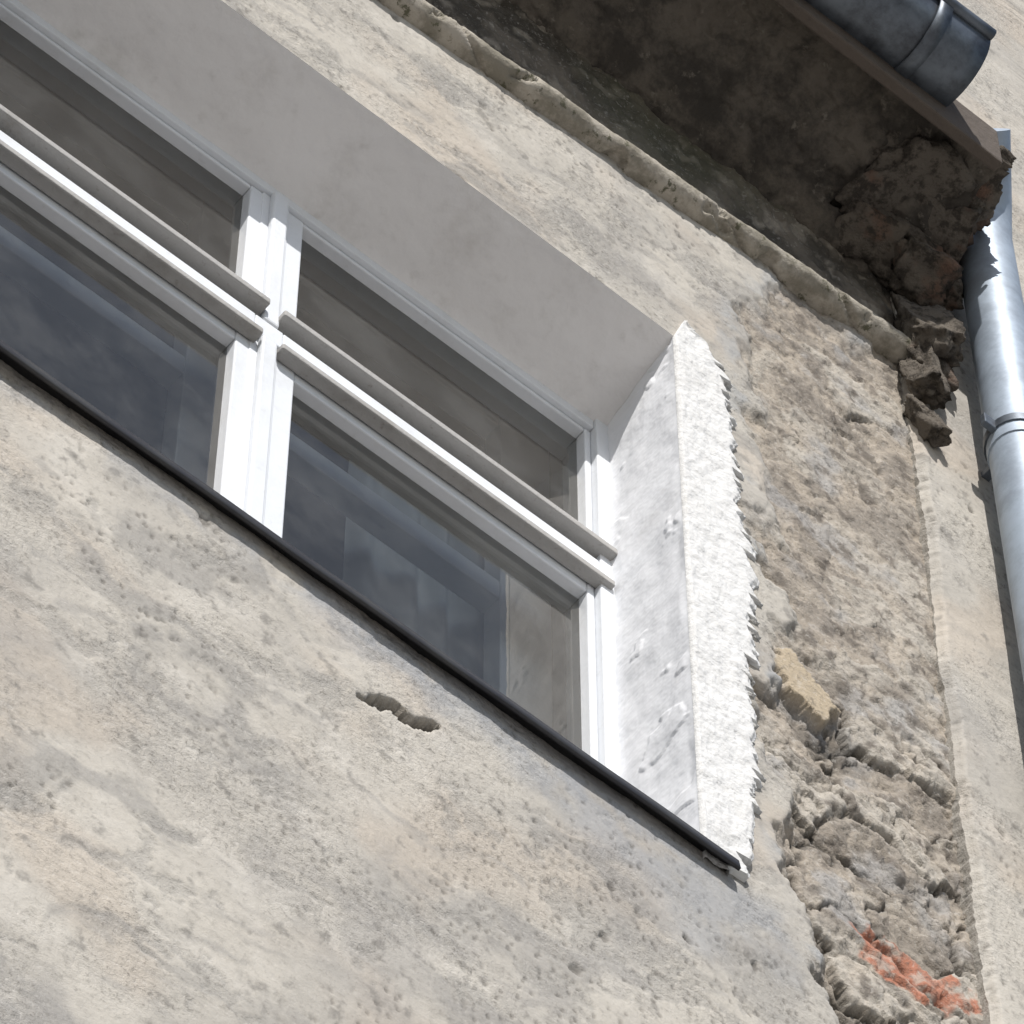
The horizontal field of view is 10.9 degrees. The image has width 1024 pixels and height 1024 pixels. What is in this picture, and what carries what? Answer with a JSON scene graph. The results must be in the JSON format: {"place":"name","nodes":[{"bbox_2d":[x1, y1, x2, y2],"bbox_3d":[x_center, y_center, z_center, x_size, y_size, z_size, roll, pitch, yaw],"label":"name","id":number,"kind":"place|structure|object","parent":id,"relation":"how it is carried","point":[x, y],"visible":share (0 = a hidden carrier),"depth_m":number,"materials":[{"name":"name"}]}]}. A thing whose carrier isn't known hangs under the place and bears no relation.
{"place":"outdoors","nodes":[
{"label":"outdoors","id":0,"kind":"place"},
{"bbox_2d":[235,192,288,524],"bbox_3d":[-0.379,-0.121,7.538,0.051,1.300,0.072,36,-66,-19],"label":"frame post","id":1,"kind":"object","parent":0,"point":[249,387],"visible":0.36,"depth_m":7.58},
{"bbox_2d":[0,0,592,460],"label":"frame head","id":2,"kind":"object","parent":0,"point":[296,210],"visible":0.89,"depth_m":8.11},
{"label":"pavement","id":3,"kind":"structure","parent":0,"visible":0},
{"bbox_2d":[0,0,982,1023],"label":"front wall","id":4,"kind":"structure","parent":3,"relation":"on","point":[246,777],"depth_m":6.74,"materials":[{"name":"paint"}]},
{"bbox_2d":[378,0,910,364],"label":"string course","id":5,"kind":"object","parent":4,"relation":"attached to","point":[809,286],"visible":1,"depth_m":8.68,"materials":[{"name":"stone"}]},
{"bbox_2d":[672,320,765,881],"bbox_3d":[0.304,0.118,7.711,0.148,1.525,0.032,36,-66,-19],"label":"filler band","id":6,"kind":"object","parent":4,"relation":"attached to","point":[722,582],"visible":1,"depth_m":7.65,"materials":[{"name":"white paint"}]},
{"bbox_2d":[890,291,989,1023],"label":"side wall","id":7,"kind":"structure","parent":3,"relation":"on","point":[966,899],"depth_m":7.73,"materials":[{"name":"paint"}]},
{"bbox_2d":[895,0,1023,1023],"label":"front wall","id":8,"kind":"structure","parent":3,"relation":"on","point":[980,668],"depth_m":8.25,"materials":[{"name":"paint"}]},
{"bbox_2d":[504,0,1002,278],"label":"eave soffit","id":9,"kind":"structure","parent":8,"relation":"attached to","point":[773,102],"depth_m":9.03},
{"bbox_2d":[773,0,1001,170],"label":"fascia board","id":10,"kind":"object","parent":9,"relation":"attached to","point":[965,128],"visible":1,"depth_m":9.01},
{"bbox_2d":[805,0,996,106],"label":"roof gutter","id":11,"kind":"object","parent":9,"relation":"attached to","point":[938,50],"visible":0.75,"depth_m":9.01,"materials":[{"name":"metal"}]},
{"bbox_2d":[829,125,1016,448],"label":"broken cornice","id":12,"kind":"structure","parent":8,"relation":"attached to","point":[919,269],"depth_m":9.10,"materials":[{"name":"stone"}]},
{"bbox_2d":[960,128,1023,680],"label":"downspout","id":13,"kind":"object","parent":8,"relation":"attached to","point":[993,301],"visible":0.75,"depth_m":8.88,"materials":[{"name":"metal"}]},
{"bbox_3d":[-0.468,0.262,7.032,1.135,0.100,0.037,36,-66,-19],"label":"inner bottom","id":14,"kind":"object","parent":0,"visible":0},
{"bbox_2d":[161,201,231,482],"bbox_3d":[-0.453,-0.079,7.643,0.090,1.500,0.040,36,-66,-19],"label":"stile","id":15,"kind":"object","parent":14,"relation":"on","point":[185,442],"visible":0.2,"depth_m":7.75,"materials":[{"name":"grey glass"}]},
{"bbox_2d":[0,226,184,389],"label":"transom","id":16,"kind":"object","parent":15,"relation":"attached to","point":[88,311],"visible":1,"depth_m":7.73,"materials":[{"name":"white paint"}]},
{"bbox_2d":[287,433,498,612],"bbox_3d":[-0.225,-0.012,7.907,0.505,0.050,0.038,36,-66,-19],"label":"transom","id":17,"kind":"object","parent":15,"relation":"attached to","point":[374,514],"visible":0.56,"depth_m":7.91,"materials":[{"name":"grey glass"}]},
{"bbox_3d":[-0.376,0.217,6.948,1.243,0.060,0.078,36,-66,-19],"label":"frame","id":18,"kind":"object","parent":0,"visible":0},
{"bbox_2d":[0,162,234,357],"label":"rail top","id":19,"kind":"object","parent":18,"relation":"attached to","point":[104,257],"visible":1,"depth_m":7.59,"materials":[{"name":"white paint"}]},
{"bbox_2d":[0,3,249,205],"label":"rail top","id":20,"kind":"object","parent":18,"relation":"attached to","point":[112,102],"visible":1,"depth_m":8.00,"materials":[{"name":"white paint"}]},
{"bbox_2d":[0,130,254,364],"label":"transom","id":21,"kind":"object","parent":18,"relation":"attached to","point":[124,224],"visible":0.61,"depth_m":7.64,"materials":[{"name":"white paint"}]},
{"bbox_2d":[0,139,262,342],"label":"weather bar","id":22,"kind":"object","parent":18,"relation":"attached to","point":[126,241],"visible":1,"depth_m":7.59,"materials":[{"name":"grey wood"}]},
{"bbox_2d":[0,104,269,315],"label":"weather bar","id":23,"kind":"object","parent":18,"relation":"attached to","point":[49,152],"visible":1,"depth_m":7.66,"materials":[{"name":"grey wood"}]},
{"bbox_2d":[205,330,248,503],"bbox_3d":[-0.398,-0.034,7.324,0.028,0.833,0.045,36,-66,-19],"label":"stile","id":24,"kind":"object","parent":18,"relation":"attached to","point":[225,430],"visible":0.51,"depth_m":7.46,"materials":[{"name":"white paint"}]},
{"bbox_2d":[227,186,261,286],"bbox_3d":[-0.397,-0.371,7.909,0.026,0.404,0.045,36,-66,-19],"label":"stile","id":25,"kind":"object","parent":18,"relation":"attached to","point":[242,257],"visible":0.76,"depth_m":7.95,"materials":[{"name":"white paint"}]},
{"bbox_2d":[243,335,276,523],"bbox_3d":[-0.351,-0.034,7.323,0.028,0.841,0.014,36,-66,-19],"label":"bead","id":26,"kind":"object","parent":18,"relation":"attached to","point":[256,478],"visible":0.56,"depth_m":7.45,"materials":[{"name":"white paint"}]},
{"bbox_2d":[255,315,282,348],"bbox_3d":[-0.352,-0.257,7.709,0.051,0.048,0.009,36,-66,-19],"label":"transom","id":27,"kind":"object","parent":18,"relation":"attached to","point":[272,333],"visible":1,"depth_m":7.71,"materials":[{"name":"white paint"}]},
{"bbox_2d":[260,192,288,328],"bbox_3d":[-0.351,-0.371,7.908,0.028,0.409,0.014,36,-66,-19],"label":"bead","id":28,"kind":"object","parent":18,"relation":"attached to","point":[274,256],"visible":1,"depth_m":7.90,"materials":[{"name":"white paint"}]},
{"bbox_2d":[264,360,293,537],"bbox_3d":[-0.341,0.007,7.348,0.038,0.833,0.045,36,-66,-19],"label":"stile","id":29,"kind":"object","parent":18,"relation":"attached to","point":[278,464],"visible":0.35,"depth_m":7.48,"materials":[{"name":"white paint"}]},
{"bbox_2d":[281,213,302,316],"bbox_3d":[-0.343,-0.331,7.932,0.034,0.404,0.045,36,-66,-19],"label":"stile","id":30,"kind":"object","parent":18,"relation":"attached to","point":[292,266],"visible":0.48,"depth_m":7.96,"materials":[{"name":"white paint"}]},
{"bbox_2d":[18,0,672,425],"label":"lintel soffit","id":31,"kind":"structure","parent":18,"relation":"on","point":[256,100],"depth_m":8.13,"materials":[{"name":"white paint"}]},
{"bbox_2d":[291,373,585,609],"bbox_3d":[-0.115,-0.030,7.788,0.550,0.034,0.044,36,-66,-19],"label":"rail top","id":32,"kind":"object","parent":18,"relation":"attached to","point":[319,411],"visible":0.8,"depth_m":7.77,"materials":[{"name":"white paint"}]},
{"bbox_2d":[282,335,598,612],"bbox_3d":[-0.126,-0.053,7.826,0.597,0.048,0.082,36,-66,-19],"label":"transom","id":33,"kind":"object","parent":18,"relation":"attached to","point":[434,447],"visible":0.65,"depth_m":7.82,"materials":[{"name":"white paint"}]},
{"bbox_2d":[567,429,591,530],"bbox_3d":[0.103,-0.011,8.116,0.012,0.404,0.045,36,-66,-19],"label":"stile","id":34,"kind":"object","parent":33,"relation":"on","point":[579,494],"visible":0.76,"depth_m":8.17,"materials":[{"name":"white paint"}]},
{"bbox_2d":[301,224,583,448],"bbox_3d":[-0.116,-0.267,8.197,0.556,0.009,0.044,36,-66,-19],"label":"rail top","id":35,"kind":"object","parent":18,"relation":"attached to","point":[357,280],"visible":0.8,"depth_m":8.19,"materials":[{"name":"white paint"}]},
{"bbox_2d":[276,344,614,589],"bbox_3d":[-0.095,-0.060,7.781,0.625,0.015,0.023,36,-66,-19],"label":"weather bar","id":36,"kind":"object","parent":18,"relation":"attached to","point":[431,460],"visible":1,"depth_m":7.77,"materials":[{"name":"grey wood"}]},
{"bbox_2d":[277,310,617,560],"bbox_3d":[-0.094,-0.106,7.854,0.632,0.016,0.029,36,-66,-19],"label":"weather bar","id":37,"kind":"object","parent":18,"relation":"attached to","point":[432,428],"visible":1,"depth_m":7.84,"materials":[{"name":"grey wood"}]},
{"bbox_2d":[569,582,597,760],"bbox_3d":[0.102,0.325,7.532,0.014,0.833,0.045,36,-66,-19],"label":"stile","id":38,"kind":"object","parent":18,"relation":"attached to","point":[583,697],"visible":0.51,"depth_m":7.67,"materials":[{"name":"white paint"}]},
{"label":"room floor","id":39,"kind":"structure","parent":0,"visible":0},
{"bbox_2d":[0,211,348,580],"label":"room shell","id":40,"kind":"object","parent":39,"relation":"on","point":[74,358],"depth_m":8.83,"materials":[{"name":"paint"}]},
{"bbox_3d":[0.293,0.509,7.694,0.479,2.800,0.390,36,-66,-19],"label":"wall","id":41,"kind":"object","parent":39,"relation":"on","visible":0},
{"bbox_2d":[549,452,566,738],"bbox_3d":[0.083,0.267,7.843,0.014,1.700,0.210,36,-66,-19],"label":"lining","id":42,"kind":"object","parent":41,"relation":"attached to","point":[559,713],"visible":0.18,"depth_m":7.96,"materials":[{"name":"fabric"}]},
{"bbox_3d":[-0.414,0.503,6.530,1.357,0.790,0.390,36,-66,-19],"label":"wall inner bottom","id":43,"kind":"object","parent":39,"relation":"on","visible":0},
{"bbox_3d":[-0.383,0.250,6.896,1.305,0.078,0.365,36,-66,-19],"label":"sill bed","id":44,"kind":"object","parent":43,"relation":"on","visible":0},
{"bbox_2d":[0,340,740,870],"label":"sheet metal sill","id":45,"kind":"structure","parent":44,"relation":"on","point":[26,368],"depth_m":6.84,"materials":[{"name":"black metal"}]},
{"bbox_2d":[483,416,551,727],"bbox_3d":[0.009,0.253,7.835,0.100,1.500,0.040,36,-66,-19],"label":"curtain","id":46,"kind":"object","parent":44,"relation":"on","point":[517,647],"visible":0.35,"depth_m":7.94,"materials":[{"name":"beige fabric"}]},
{"bbox_2d":[562,419,618,775],"bbox_3d":[0.118,0.234,7.731,0.037,1.400,0.084,36,-66,-19],"label":"frame","id":47,"kind":"object","parent":44,"relation":"on","point":[607,722],"visible":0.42,"depth_m":7.80,"materials":[{"name":"white paint"}]},
{"bbox_2d":[607,338,699,831],"bbox_3d":[0.191,0.156,7.695,0.009,1.455,0.190,34,-65,-18],"label":"reveal","id":48,"kind":"object","parent":44,"relation":"on","point":[656,737],"visible":0.79,"depth_m":7.73,"materials":[{"name":"white paint"}]},
{"bbox_3d":[-1.322,-0.652,7.024,1.004,2.800,0.390,36,-66,-19],"label":"wall","id":49,"kind":"object","parent":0,"visible":0},
{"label":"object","id":50,"kind":"object","parent":49,"relation":"attached to","visible":0},
{"bbox_2d":[0,90,485,452],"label":"lining head","id":51,"kind":"object","parent":50,"relation":"attached to","point":[180,227],"visible":0.11,"depth_m":8.30},
{"bbox_2d":[0,54,498,439],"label":"head","id":52,"kind":"object","parent":51,"relation":"attached to","point":[63,117],"visible":0.72,"depth_m":8.24},
{"bbox_2d":[343,399,483,679],"bbox_3d":[-0.117,0.216,7.871,0.320,1.600,0.033,36,-66,-19],"label":"net curtain","id":53,"kind":"object","parent":50,"relation":"hanging from","point":[414,598],"visible":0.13,"depth_m":7.99,"materials":[{"name":"grey fabric"}]}
]}

